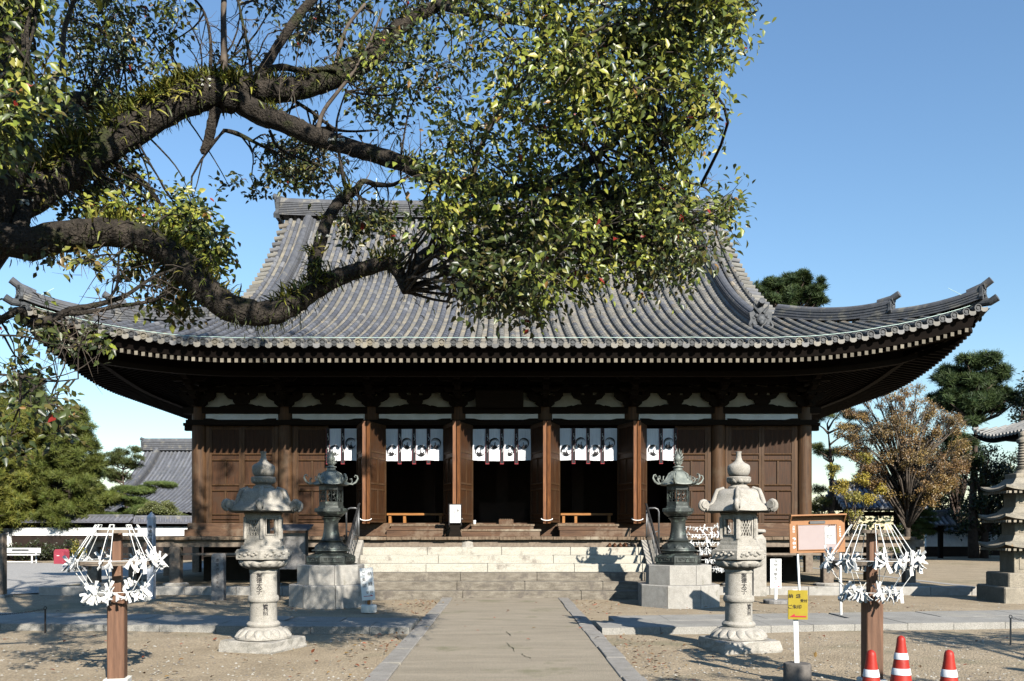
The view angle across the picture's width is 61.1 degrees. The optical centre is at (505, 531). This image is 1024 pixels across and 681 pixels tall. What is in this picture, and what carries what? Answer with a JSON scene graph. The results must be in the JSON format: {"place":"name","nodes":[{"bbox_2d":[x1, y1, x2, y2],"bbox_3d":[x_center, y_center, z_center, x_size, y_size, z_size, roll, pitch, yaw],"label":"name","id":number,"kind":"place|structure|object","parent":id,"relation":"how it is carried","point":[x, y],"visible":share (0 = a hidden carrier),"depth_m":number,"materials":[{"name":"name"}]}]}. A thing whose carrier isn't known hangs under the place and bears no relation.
{"place":"outdoors","nodes":[
{"label":"outdoors","id":0,"kind":"place"},
{"bbox_2d":[0,533,12,597],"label":"wooden post","id":1,"kind":"object","parent":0,"point":[3,565],"visible":0.86,"depth_m":21.14,"materials":[{"name":"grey wood"}]},
{"bbox_2d":[7,563,203,593],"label":"gravel yard","id":2,"kind":"structure","parent":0,"point":[23,578],"depth_m":31.23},
{"bbox_2d":[54,549,68,563],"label":"rubbish box","id":3,"kind":"object","parent":2,"relation":"on","point":[59,554],"visible":0.83,"depth_m":42.40,"materials":[{"name":"red paint"}]},
{"bbox_2d":[0,612,418,633],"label":"cross path","id":4,"kind":"structure","parent":0,"point":[181,623],"depth_m":14.12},
{"bbox_2d":[388,598,622,680],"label":"path","id":5,"kind":"structure","parent":0,"point":[453,644],"depth_m":11.72,"materials":[{"name":"stone"}]},
{"bbox_2d":[0,532,1023,680],"bbox_3d":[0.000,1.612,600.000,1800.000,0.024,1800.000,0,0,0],"label":"ground","id":6,"kind":"structure","parent":0,"point":[963,571],"depth_m":12.14,"materials":[{"name":"sand"}]},
{"bbox_2d":[0,521,11,559],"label":"white wall","id":7,"kind":"structure","parent":6,"relation":"on","point":[6,529],"depth_m":48.62,"materials":[{"name":"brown paint"}]},
{"bbox_2d":[0,427,25,520],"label":"pine tree","id":8,"kind":"object","parent":6,"relation":"on","point":[5,470],"visible":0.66,"depth_m":47.87,"materials":[{"name":"green plant"}]},
{"bbox_2d":[0,606,46,632],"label":"chain post","id":9,"kind":"object","parent":6,"relation":"on","point":[34,611],"visible":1,"depth_m":13.74,"materials":[{"name":"metal"}]},
{"bbox_2d":[7,548,40,562],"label":"bench","id":10,"kind":"object","parent":6,"relation":"on","point":[24,550],"visible":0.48,"depth_m":44.00,"materials":[{"name":"white paint"}]},
{"bbox_2d":[7,372,51,490],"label":"pine tree","id":11,"kind":"object","parent":6,"relation":"on","point":[22,393],"visible":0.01,"depth_m":52.33,"materials":[{"name":"green plant"}]},
{"bbox_2d":[7,538,58,560],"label":"dark shrub","id":12,"kind":"object","parent":6,"relation":"on","point":[33,544],"visible":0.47,"depth_m":47.41,"materials":[{"name":"green plant"}]},
{"bbox_2d":[0,392,67,532],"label":"pine tree","id":13,"kind":"object","parent":6,"relation":"on","point":[23,502],"visible":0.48,"depth_m":48.56,"materials":[{"name":"green plant"}]},
{"bbox_2d":[14,537,83,560],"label":"dark shrub","id":14,"kind":"object","parent":6,"relation":"on","point":[69,542],"visible":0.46,"depth_m":47.35,"materials":[{"name":"green plant"}]},
{"bbox_2d":[6,514,133,559],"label":"white wall","id":15,"kind":"structure","parent":6,"relation":"on","point":[26,534],"depth_m":48.28,"materials":[{"name":"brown paint"}]},
{"bbox_2d":[27,403,125,531],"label":"pine tree","id":16,"kind":"object","parent":6,"relation":"on","point":[78,474],"visible":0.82,"depth_m":48.12,"materials":[{"name":"green plant"}]},
{"bbox_2d":[65,539,103,558],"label":"yellow bush","id":17,"kind":"object","parent":6,"relation":"on","point":[80,552],"visible":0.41,"depth_m":44.40,"materials":[{"name":"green plant"}]},
{"bbox_2d":[71,524,159,680],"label":"fortune rack","id":18,"kind":"object","parent":6,"relation":"on","point":[116,641],"visible":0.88,"depth_m":9.07,"materials":[{"name":"brown wood"}]},
{"bbox_2d":[62,555,78,571],"bbox_3d":[-4.484,0.330,8.939,0.170,0.179,0.066,0,0,-36],"label":"paper fortune","id":19,"kind":"object","parent":18,"relation":"attached to","point":[64,557],"visible":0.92,"depth_m":8.91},
{"bbox_2d":[81,585,99,604],"bbox_3d":[-4.280,0.660,8.948,0.176,0.213,0.051,0,0,-35],"label":"paper fortune","id":20,"kind":"object","parent":18,"relation":"attached to","point":[90,598],"visible":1,"depth_m":8.93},
{"bbox_2d":[87,581,98,605],"bbox_3d":[-4.233,0.636,8.910,0.111,0.259,0.074,0,0,-14],"label":"paper fortune","id":21,"kind":"object","parent":18,"relation":"attached to","point":[91,591],"visible":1,"depth_m":8.91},
{"bbox_2d":[100,484,132,513],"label":"pine tree","id":22,"kind":"object","parent":6,"relation":"on","point":[117,488],"visible":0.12,"depth_m":51.28,"materials":[{"name":"green plant"}]},
{"bbox_2d":[96,445,145,506],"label":"pine tree","id":23,"kind":"object","parent":6,"relation":"on","point":[116,457],"visible":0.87,"depth_m":56.76,"materials":[{"name":"green plant"}]},
{"bbox_2d":[97,480,178,524],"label":"pine tree","id":24,"kind":"object","parent":6,"relation":"on","point":[133,502],"visible":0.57,"depth_m":50.56,"materials":[{"name":"green plant"}]},
{"bbox_2d":[105,437,191,535],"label":"temple hall","id":25,"kind":"structure","parent":6,"relation":"on","point":[167,459],"depth_m":65.70,"materials":[{"name":"tile"}]},
{"bbox_2d":[147,512,155,598],"bbox_3d":[-8.452,0.575,20.700,0.159,2.090,0.160,0,0,0],"label":"memorial post","id":26,"kind":"object","parent":6,"relation":"on","point":[151,532],"visible":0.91,"depth_m":20.62,"materials":[{"name":"black"}]},
{"bbox_2d":[137,499,190,515],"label":"round topiary","id":27,"kind":"object","parent":6,"relation":"on","point":[164,508],"visible":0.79,"depth_m":49.76,"materials":[{"name":"green plant"}]},
{"bbox_2d":[133,515,203,559],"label":"white wall","id":28,"kind":"structure","parent":6,"relation":"on","point":[171,525],"depth_m":48.54,"materials":[{"name":"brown paint"}]},
{"bbox_2d":[211,553,225,600],"bbox_3d":[-6.748,1.070,20.398,0.290,1.100,0.184,0,0,0],"label":"marker stone","id":29,"kind":"object","parent":6,"relation":"on","point":[218,576],"visible":1,"depth_m":20.31,"materials":[{"name":"grey stone"}]},
{"bbox_2d":[218,451,306,653],"bbox_3d":[-3.307,0.271,11.850,1.182,2.728,1.033,0,0,20],"label":"stone lantern","id":30,"kind":"object","parent":6,"relation":"on","point":[262,554],"visible":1,"depth_m":11.64,"materials":[{"name":"stone"}]},
{"bbox_2d":[271,524,313,599],"bbox_3d":[-4.965,0.725,20.200,0.880,1.790,0.500,0,0,0],"label":"display stand","id":31,"kind":"object","parent":6,"relation":"on","point":[296,544],"visible":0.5,"depth_m":20.17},
{"bbox_2d":[289,564,371,608],"bbox_3d":[-3.808,1.170,18.950,1.667,0.900,1.667,0,0,6],"label":"stone pedestal","id":32,"kind":"object","parent":6,"relation":"on","point":[326,587],"visible":0.77,"depth_m":18.29,"materials":[{"name":"stone"}]},
{"bbox_2d":[303,449,358,564],"bbox_3d":[-3.808,-0.548,18.950,1.192,2.529,1.039,0,0,-14],"label":"bronze lantern","id":33,"kind":"object","parent":32,"relation":"on","point":[331,548],"visible":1,"depth_m":18.75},
{"bbox_2d":[359,567,376,612],"bbox_3d":[-2.700,1.156,17.150,0.310,0.888,0.310,0,0,32],"label":"direction sign","id":34,"kind":"object","parent":6,"relation":"on","point":[367,584],"visible":1,"depth_m":17.09,"materials":[{"name":"plastic"}]},
{"bbox_2d":[0,0,776,472],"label":"camphor tree","id":35,"kind":"object","parent":6,"relation":"on","point":[98,132],"visible":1,"depth_m":8.04,"materials":[{"name":"green plant"}]},
{"bbox_2d":[352,540,652,599],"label":"stone steps","id":36,"kind":"structure","parent":6,"relation":"on","point":[465,570],"depth_m":21.45,"materials":[{"name":"stone"}]},
{"bbox_2d":[345,503,360,554],"bbox_3d":[-3.936,0.316,21.459,0.335,2.130,2.332,0,0,0],"label":"handrail","id":37,"kind":"object","parent":36,"relation":"on","point":[356,524],"visible":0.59,"depth_m":22.14,"materials":[{"name":"metal"}]},
{"bbox_2d":[645,503,660,563],"bbox_3d":[3.796,0.316,21.459,0.335,2.130,2.332,0,0,0],"label":"handrail","id":38,"kind":"object","parent":36,"relation":"on","point":[656,542],"visible":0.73,"depth_m":21.97,"materials":[{"name":"metal"}]},
{"bbox_2d":[364,597,647,680],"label":"path kerb","id":39,"kind":"structure","parent":6,"relation":"on","point":[386,668],"depth_m":11.62,"materials":[{"name":"stone"}]},
{"bbox_2d":[8,596,1007,680],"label":"fallen leaves","id":40,"kind":"object","parent":6,"relation":"on","point":[815,653],"visible":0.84,"depth_m":12.03,"materials":[{"name":"brown plant"}]},
{"bbox_2d":[39,566,976,595],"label":"plinth kerb","id":41,"kind":"structure","parent":6,"relation":"on","point":[955,589],"depth_m":21.90,"materials":[{"name":"stone"}]},
{"bbox_2d":[64,567,953,585],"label":"plinth floor","id":42,"kind":"structure","parent":6,"relation":"on","point":[190,577],"depth_m":24.41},
{"bbox_2d":[3,178,999,585],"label":"temple hall","id":43,"kind":"structure","parent":42,"relation":"on","point":[721,370],"depth_m":24.06,"materials":[{"name":"tile"}]},
{"bbox_2d":[209,426,241,522],"bbox_3d":[-7.819,-1.595,24.242,0.912,2.700,0.081,0,0,0],"label":"door leaf","id":44,"kind":"structure","parent":43,"relation":"in","point":[225,442],"depth_m":24.24,"materials":[{"name":"brown wood"}]},
{"bbox_2d":[242,426,274,522],"bbox_3d":[-6.901,-1.595,24.242,0.912,2.700,0.081,0,0,0],"label":"door leaf","id":45,"kind":"structure","parent":43,"relation":"in","point":[255,439],"depth_m":24.23,"materials":[{"name":"brown wood"}]},
{"bbox_2d":[296,426,328,522],"bbox_3d":[-5.399,-1.595,24.242,0.912,2.700,0.081,0,0,0],"label":"door leaf","id":46,"kind":"structure","parent":43,"relation":"in","point":[310,440],"depth_m":24.24,"materials":[{"name":"brown wood"}]},
{"bbox_2d":[326,428,356,463],"bbox_3d":[-4.529,-2.368,24.104,0.908,0.995,0.072,0,0,-2],"label":"curtain","id":47,"kind":"object","parent":43,"relation":"hanging from","point":[341,443],"visible":0.91,"depth_m":24.11,"materials":[{"name":"white fabric"}]},
{"bbox_2d":[356,421,365,522],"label":"door leaf","id":48,"kind":"structure","parent":43,"relation":"in","point":[361,428],"depth_m":23.45,"materials":[{"name":"brown wood"}]},
{"bbox_2d":[367,421,385,522],"bbox_3d":[-3.512,-1.590,23.670,0.093,2.750,0.997,0,0,19],"label":"door leaf","id":49,"kind":"structure","parent":43,"relation":"in","point":[376,433],"depth_m":23.61,"materials":[{"name":"brown wood"}]},
{"bbox_2d":[386,429,442,463],"bbox_3d":[-2.535,-2.362,24.111,1.600,0.985,0.091,0,0,0],"label":"curtain","id":50,"kind":"object","parent":43,"relation":"hanging from","point":[413,445],"visible":1,"depth_m":24.11,"materials":[{"name":"white fabric"}]},
{"bbox_2d":[387,513,442,522],"bbox_3d":[-2.623,-0.365,25.300,1.650,0.330,0.280,0,0,0],"label":"rail","id":51,"kind":"object","parent":43,"relation":"on","point":[405,517],"visible":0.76,"depth_m":25.16,"materials":[{"name":"brown wood"}]},
{"bbox_2d":[385,528,445,536],"bbox_3d":[-2.405,0.029,23.300,1.570,0.219,0.500,0,0,0],"label":"wooden step","id":52,"kind":"object","parent":43,"relation":"on","point":[414,532],"visible":1,"depth_m":23.07,"materials":[{"name":"brown wood"}]},
{"bbox_2d":[390,524,444,527],"bbox_3d":[-2.405,-0.030,23.775,1.490,0.339,0.350,0,0,0],"label":"wooden step","id":53,"kind":"object","parent":43,"relation":"on","point":[416,525],"visible":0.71,"depth_m":23.60,"materials":[{"name":"brown wood"}]},
{"bbox_2d":[443,421,455,522],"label":"door leaf","id":54,"kind":"structure","parent":43,"relation":"in","point":[449,430],"depth_m":23.64,"materials":[{"name":"brown wood"}]},
{"bbox_2d":[449,504,461,536],"bbox_3d":[-1.313,-0.292,22.720,0.340,0.860,0.200,0,0,0],"label":"notice stand","id":55,"kind":"object","parent":43,"relation":"on","point":[455,513],"visible":1,"depth_m":22.70,"materials":[{"name":"white wood"}]},
{"bbox_2d":[457,421,472,522],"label":"door leaf","id":56,"kind":"structure","parent":43,"relation":"in","point":[464,431],"depth_m":23.62,"materials":[{"name":"brown wood"}]},
{"bbox_2d":[461,529,540,536],"bbox_3d":[-0.115,0.040,23.300,2.130,0.199,0.600,0,0,0],"label":"wooden step","id":57,"kind":"object","parent":43,"relation":"on","point":[501,532],"visible":0.99,"depth_m":23.02,"materials":[{"name":"brown wood"}]},
{"bbox_2d":[473,429,530,463],"bbox_3d":[-0.095,-2.362,24.113,1.620,0.985,0.089,0,0,0],"label":"curtain","id":58,"kind":"object","parent":43,"relation":"hanging from","point":[501,445],"visible":1,"depth_m":24.11,"materials":[{"name":"white fabric"}]},
{"bbox_2d":[470,524,534,528],"bbox_3d":[-0.075,-0.030,23.785,1.750,0.339,0.330,0,0,0],"label":"wooden step","id":59,"kind":"object","parent":43,"relation":"on","point":[502,526],"visible":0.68,"depth_m":23.64,"materials":[{"name":"brown wood"}]},
{"bbox_2d":[530,421,545,522],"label":"door leaf","id":60,"kind":"structure","parent":43,"relation":"in","point":[537,462],"depth_m":23.62,"materials":[{"name":"brown wood"}]},
{"bbox_2d":[547,421,559,522],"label":"door leaf","id":61,"kind":"structure","parent":43,"relation":"in","point":[553,430],"depth_m":23.55,"materials":[{"name":"brown wood"}]},
{"bbox_2d":[560,513,612,522],"bbox_3d":[2.359,-0.365,25.300,1.510,0.330,0.280,0,0,0],"label":"rail","id":62,"kind":"object","parent":43,"relation":"on","point":[576,514],"visible":0.83,"depth_m":25.16,"materials":[{"name":"brown wood"}]},
{"bbox_2d":[557,524,618,535],"bbox_3d":[2.260,-0.030,23.775,1.680,0.339,0.350,0,0,0],"label":"wooden step","id":63,"kind":"object","parent":43,"relation":"on","point":[587,525],"visible":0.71,"depth_m":23.62,"materials":[{"name":"brown wood"}]},
{"bbox_2d":[560,428,616,463],"bbox_3d":[2.300,-2.377,24.109,1.610,0.995,0.081,0,0,0],"label":"curtain","id":64,"kind":"object","parent":43,"relation":"hanging from","point":[594,444],"visible":1,"depth_m":24.11,"materials":[{"name":"white fabric"}]},
{"bbox_2d":[558,528,631,536],"bbox_3d":[2.390,0.025,23.300,1.940,0.229,0.500,0,0,0],"label":"wooden step","id":65,"kind":"object","parent":43,"relation":"on","point":[594,532],"visible":1,"depth_m":23.07,"materials":[{"name":"brown wood"}]},
{"bbox_2d":[617,421,636,522],"bbox_3d":[3.309,-1.590,23.669,0.093,2.750,0.997,0,0,-19],"label":"door leaf","id":66,"kind":"structure","parent":43,"relation":"in","point":[626,433],"depth_m":23.61,"materials":[{"name":"brown wood"}]},
{"bbox_2d":[638,421,646,522],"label":"door leaf","id":67,"kind":"structure","parent":43,"relation":"in","point":[642,428],"depth_m":23.54,"materials":[{"name":"brown wood"}]},
{"bbox_2d":[647,428,676,463],"bbox_3d":[4.338,-2.373,24.105,0.887,0.985,0.073,0,0,0],"label":"curtain","id":68,"kind":"object","parent":43,"relation":"hanging from","point":[661,444],"visible":0.99,"depth_m":24.11,"materials":[{"name":"white fabric"}]},
{"bbox_2d":[675,426,707,522],"bbox_3d":[5.199,-1.595,24.242,0.912,2.700,0.081,0,0,0],"label":"door leaf","id":69,"kind":"structure","parent":43,"relation":"in","point":[692,440],"depth_m":24.24,"materials":[{"name":"brown wood"}]},
{"bbox_2d":[729,426,760,522],"bbox_3d":[6.701,-1.595,24.242,0.912,2.700,0.081,0,0,0],"label":"door leaf","id":70,"kind":"structure","parent":43,"relation":"in","point":[745,439],"depth_m":24.24,"materials":[{"name":"brown wood"}]},
{"bbox_2d":[761,426,793,522],"bbox_3d":[7.619,-1.595,24.242,0.912,2.700,0.081,0,0,0],"label":"door leaf","id":71,"kind":"structure","parent":43,"relation":"in","point":[777,442],"depth_m":24.24,"materials":[{"name":"brown wood"}]},
{"bbox_2d":[0,595,1023,680],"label":"pebbles","id":72,"kind":"object","parent":6,"relation":"on","point":[781,679],"visible":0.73,"depth_m":10.63,"materials":[{"name":"grey stone"}]},
{"bbox_2d":[638,564,719,608],"bbox_3d":[3.778,1.170,18.950,1.667,0.900,1.667,0,0,-42],"label":"stone pedestal","id":73,"kind":"object","parent":6,"relation":"on","point":[678,586],"visible":0.9,"depth_m":18.29,"materials":[{"name":"stone"}]},
{"bbox_2d":[652,449,703,564],"bbox_3d":[3.778,-0.548,18.950,1.192,2.529,1.039,0,0,-10],"label":"bronze lantern","id":74,"kind":"object","parent":73,"relation":"on","point":[678,548],"visible":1,"depth_m":18.75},
{"bbox_2d":[690,523,731,568],"bbox_3d":[4.970,0.595,21.700,1.400,1.630,0.060,0,0,0],"label":"rope rack","id":75,"kind":"object","parent":6,"relation":"on","point":[730,525],"visible":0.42,"depth_m":21.70,"materials":[{"name":"paper"}]},
{"bbox_2d":[698,451,782,654],"bbox_3d":[3.190,0.272,11.850,1.182,2.729,1.033,0,0,-12],"label":"stone lantern","id":76,"kind":"object","parent":6,"relation":"on","point":[739,555],"visible":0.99,"depth_m":11.64,"materials":[{"name":"stone"}]},
{"bbox_2d":[752,529,766,595],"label":"stone pillar","id":77,"kind":"structure","parent":6,"relation":"on","point":[758,581],"depth_m":21.48,"materials":[{"name":"stone"}]},
{"bbox_2d":[763,559,787,603],"bbox_3d":[6.022,1.105,19.300,0.550,0.990,0.550,0,0,2],"label":"reception sign","id":78,"kind":"object","parent":6,"relation":"on","point":[775,574],"visible":1,"depth_m":19.29,"materials":[{"name":"white wood"}]},
{"bbox_2d":[753,267,831,322],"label":"pine tree","id":79,"kind":"object","parent":6,"relation":"on","point":[799,287],"visible":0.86,"depth_m":59.26,"materials":[{"name":"green plant"}]},
{"bbox_2d":[783,589,811,680],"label":"yellow sign","id":80,"kind":"object","parent":6,"relation":"on","point":[796,669],"visible":1,"depth_m":9.20,"materials":[{"name":"metal"}]},
{"bbox_2d":[789,513,846,614],"bbox_3d":[5.607,0.649,15.557,0.998,1.943,0.192,0,0,2],"label":"notice board","id":81,"kind":"object","parent":6,"relation":"on","point":[812,533],"visible":1,"depth_m":15.58,"materials":[{"name":"brown paint"}]},
{"bbox_2d":[812,407,868,513],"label":"pine tree","id":82,"kind":"object","parent":6,"relation":"on","point":[818,449],"visible":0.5,"depth_m":46.86,"materials":[{"name":"green plant"}]},
{"bbox_2d":[825,452,889,559],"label":"yellow tree","id":83,"kind":"object","parent":6,"relation":"on","point":[855,496],"visible":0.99,"depth_m":42.88,"materials":[{"name":"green plant"}]},
{"bbox_2d":[862,650,879,680],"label":"traffic cone","id":84,"kind":"object","parent":6,"relation":"on","point":[871,671],"visible":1,"depth_m":6.56,"materials":[{"name":"red plastic"}]},
{"bbox_2d":[828,524,915,680],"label":"fortune rack","id":85,"kind":"object","parent":6,"relation":"on","point":[872,625],"visible":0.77,"depth_m":9.02,"materials":[{"name":"brown wood"}]},
{"bbox_2d":[819,555,833,568],"bbox_3d":[3.390,0.328,9.177,0.084,0.153,0.176,0,0,-45],"label":"paper fortune","id":86,"kind":"object","parent":85,"relation":"attached to","point":[825,564],"visible":1,"depth_m":9.16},
{"bbox_2d":[854,585,870,601],"bbox_3d":[3.656,0.636,8.904,0.160,0.197,0.080,0,-23,-29],"label":"paper fortune","id":87,"kind":"object","parent":85,"relation":"attached to","point":[861,595],"visible":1,"depth_m":8.88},
{"bbox_2d":[877,553,892,573],"bbox_3d":[3.779,0.316,8.655,0.151,0.212,0.090,0,0,-8],"label":"paper fortune","id":88,"kind":"object","parent":85,"relation":"attached to","point":[881,565],"visible":1,"depth_m":8.64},
{"bbox_2d":[909,551,920,575],"bbox_3d":[4.103,0.324,8.708,0.114,0.250,0.078,0,0,-19],"label":"paper fortune","id":89,"kind":"object","parent":85,"relation":"attached to","point":[913,560],"visible":1,"depth_m":8.71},
{"bbox_2d":[878,532,916,559],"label":"garden bush","id":90,"kind":"object","parent":6,"relation":"on","point":[890,549],"visible":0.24,"depth_m":46.97,"materials":[{"name":"green plant"}]},
{"bbox_2d":[890,635,911,680],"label":"traffic cone","id":91,"kind":"object","parent":6,"relation":"on","point":[900,670],"visible":1,"depth_m":7.45,"materials":[{"name":"red plastic"}]},
{"bbox_2d":[831,380,976,536],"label":"autumn tree","id":92,"kind":"object","parent":6,"relation":"on","point":[909,497],"visible":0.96,"depth_m":44.46,"materials":[{"name":"brown plant"}]},
{"bbox_2d":[812,489,997,545],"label":"woodland","id":93,"kind":"object","parent":6,"relation":"on","point":[870,523],"visible":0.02,"depth_m":94.39,"materials":[{"name":"green plant"}]},
{"bbox_2d":[894,518,936,539],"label":"pine tree","id":94,"kind":"object","parent":6,"relation":"on","point":[920,526],"visible":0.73,"depth_m":48.80,"materials":[{"name":"green plant"}]},
{"bbox_2d":[895,507,940,551],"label":"pine tree","id":95,"kind":"object","parent":6,"relation":"on","point":[929,512],"visible":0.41,"depth_m":49.70,"materials":[{"name":"green plant"}]},
{"bbox_2d":[891,463,952,544],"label":"evergreen tree","id":96,"kind":"object","parent":6,"relation":"on","point":[948,505],"visible":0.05,"depth_m":59.32,"materials":[{"name":"green plant"}]},
{"bbox_2d":[900,507,956,557],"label":"side gate","id":97,"kind":"structure","parent":6,"relation":"on","point":[946,520],"depth_m":52.38,"materials":[{"name":"tile"}]},
{"bbox_2d":[924,525,967,556],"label":"white wall","id":98,"kind":"structure","parent":6,"relation":"on","point":[954,545],"depth_m":55.39,"materials":[{"name":"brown paint"}]},
{"bbox_2d":[940,650,957,680],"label":"traffic cone","id":99,"kind":"object","parent":6,"relation":"on","point":[948,671],"visible":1,"depth_m":6.56,"materials":[{"name":"red plastic"}]},
{"bbox_2d":[928,440,989,537],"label":"evergreen tree","id":100,"kind":"object","parent":6,"relation":"on","point":[952,498],"visible":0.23,"depth_m":57.92,"materials":[{"name":"green plant"}]},
{"bbox_2d":[923,348,1021,557],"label":"pine tree","id":101,"kind":"object","parent":6,"relation":"on","point":[974,392],"visible":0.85,"depth_m":51.42,"materials":[{"name":"green plant"}]},
{"bbox_2d":[940,445,1015,557],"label":"evergreen tree","id":102,"kind":"object","parent":6,"relation":"on","point":[985,504],"visible":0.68,"depth_m":51.66,"materials":[{"name":"green plant"}]},
{"bbox_2d":[965,450,1017,540],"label":"evergreen tree","id":103,"kind":"object","parent":6,"relation":"on","point":[1014,460],"visible":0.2,"depth_m":52.81,"materials":[{"name":"green plant"}]},
{"bbox_2d":[989,531,1000,554],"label":"white wall","id":104,"kind":"structure","parent":6,"relation":"on","point":[995,552],"depth_m":57.88,"materials":[{"name":"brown paint"}]},
{"bbox_2d":[971,420,1023,442],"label":"roof","id":105,"kind":"structure","parent":6,"relation":"on","point":[1010,432],"depth_m":47.56,"materials":[{"name":"tile"}]},
{"bbox_2d":[977,431,1023,603],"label":"stone pagoda","id":106,"kind":"object","parent":6,"relation":"on","point":[1005,584],"visible":1,"depth_m":19.77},
{"bbox_2d":[1007,371,1023,423],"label":"evergreen tree","id":107,"kind":"object","parent":6,"relation":"on","point":[1017,409],"visible":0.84,"depth_m":50.22,"materials":[{"name":"green plant"}]},
{"bbox_2d":[0,0,1023,529],"label":"sky","id":108,"kind":"structure","parent":0,"point":[881,142],"materials":[{"name":"blue"}]},
{"bbox_2d":[596,610,1023,634],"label":"cross path","id":109,"kind":"structure","parent":0,"point":[782,622],"depth_m":14.35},
{"bbox_2d":[819,478,927,558],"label":"gate","id":110,"kind":"structure","parent":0,"point":[878,505],"depth_m":50.35,"materials":[{"name":"tile"}]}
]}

